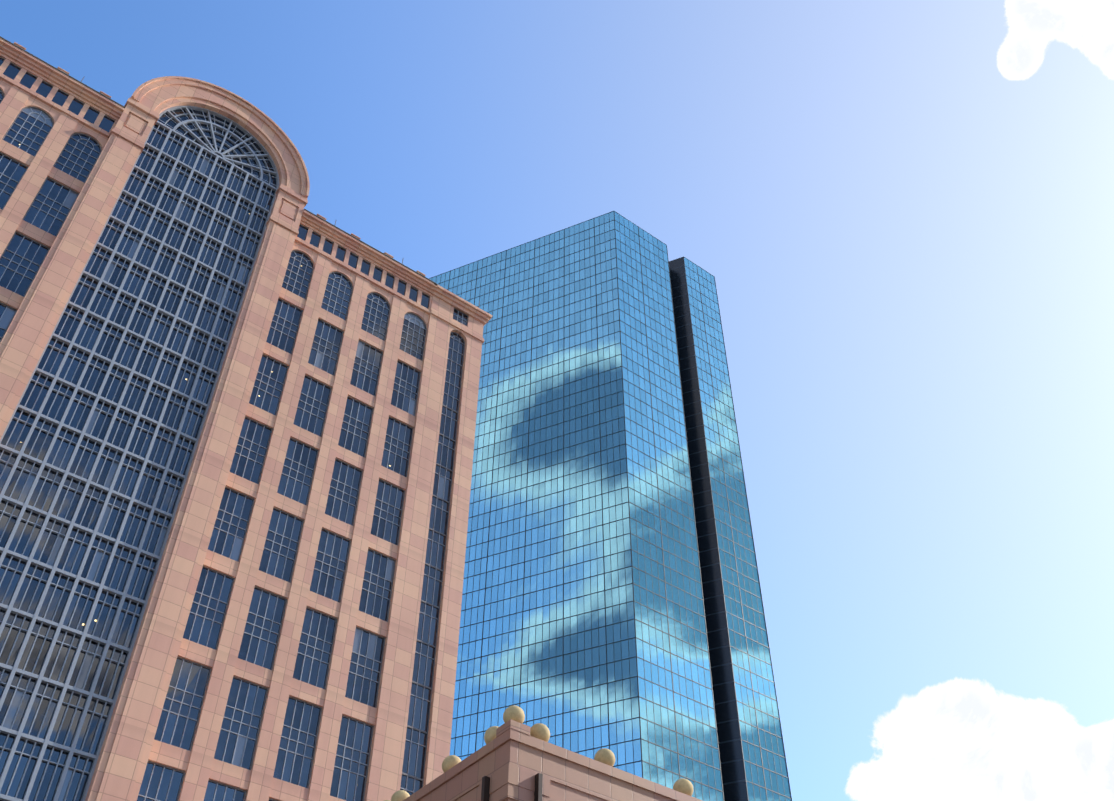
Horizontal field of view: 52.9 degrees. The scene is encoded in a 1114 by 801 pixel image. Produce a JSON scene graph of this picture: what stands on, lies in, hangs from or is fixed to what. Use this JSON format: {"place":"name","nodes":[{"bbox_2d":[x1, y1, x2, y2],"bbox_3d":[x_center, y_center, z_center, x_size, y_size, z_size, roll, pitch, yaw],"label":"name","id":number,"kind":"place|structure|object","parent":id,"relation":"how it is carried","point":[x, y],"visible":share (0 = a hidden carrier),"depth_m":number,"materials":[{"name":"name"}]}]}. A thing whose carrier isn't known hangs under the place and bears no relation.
{"place":"outdoors","nodes":[
{"label":"outdoors","id":0,"kind":"place"},
{"bbox_2d":[403,719,701,800],"bbox_3d":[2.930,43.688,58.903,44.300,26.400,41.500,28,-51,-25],"label":"corner pavilion","id":1,"kind":"structure","parent":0,"point":[513,760],"depth_m":47.63,"materials":[{"name":"stone"}]},
{"bbox_2d":[384,705,692,800],"bbox_3d":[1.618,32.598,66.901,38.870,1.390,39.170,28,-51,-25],"label":"ball finials","id":2,"kind":"object","parent":1,"relation":"on","point":[541,731],"visible":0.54,"depth_m":49.62,"materials":[{"name":"stone"}]},
{"bbox_2d":[0,0,1113,800],"label":"sky","id":3,"kind":"structure","parent":0,"point":[900,213],"materials":[{"name":"blue"}]},
{"bbox_2d":[430,211,790,800],"bbox_3d":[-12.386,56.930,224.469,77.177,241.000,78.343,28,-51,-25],"label":"glass skyscraper","id":4,"kind":"structure","parent":0,"point":[731,761],"depth_m":226.90,"materials":[{"name":"blue glass"}]},
{"bbox_2d":[429,211,791,800],"bbox_3d":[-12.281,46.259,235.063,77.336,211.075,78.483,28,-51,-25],"label":"window mullions","id":5,"kind":"object","parent":4,"relation":"attached to","point":[577,651],"visible":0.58,"depth_m":226.89,"materials":[{"name":"black metal"}]},
{"bbox_3d":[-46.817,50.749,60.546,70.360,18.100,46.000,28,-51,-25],"label":"low podium wings","id":6,"kind":"object","parent":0,"visible":0},
{"bbox_2d":[0,36,491,800],"bbox_3d":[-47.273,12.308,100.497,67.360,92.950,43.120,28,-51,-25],"label":"building facade","id":7,"kind":"structure","parent":6,"relation":"on","point":[130,746],"depth_m":95.80,"materials":[{"name":"pink stone"}]},
{"bbox_2d":[0,58,466,800],"bbox_3d":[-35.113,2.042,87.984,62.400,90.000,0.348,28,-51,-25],"label":"window glass","id":8,"kind":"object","parent":7,"relation":"attached to","point":[106,124],"depth_m":90.98,"materials":[{"name":"blue glass"}]},
{"bbox_2d":[0,56,479,800],"bbox_3d":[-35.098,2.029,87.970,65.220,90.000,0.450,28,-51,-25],"label":"window frames","id":9,"kind":"structure","parent":7,"relation":"attached to","point":[110,492],"depth_m":90.65,"materials":[{"name":"grey metal"}]}
]}

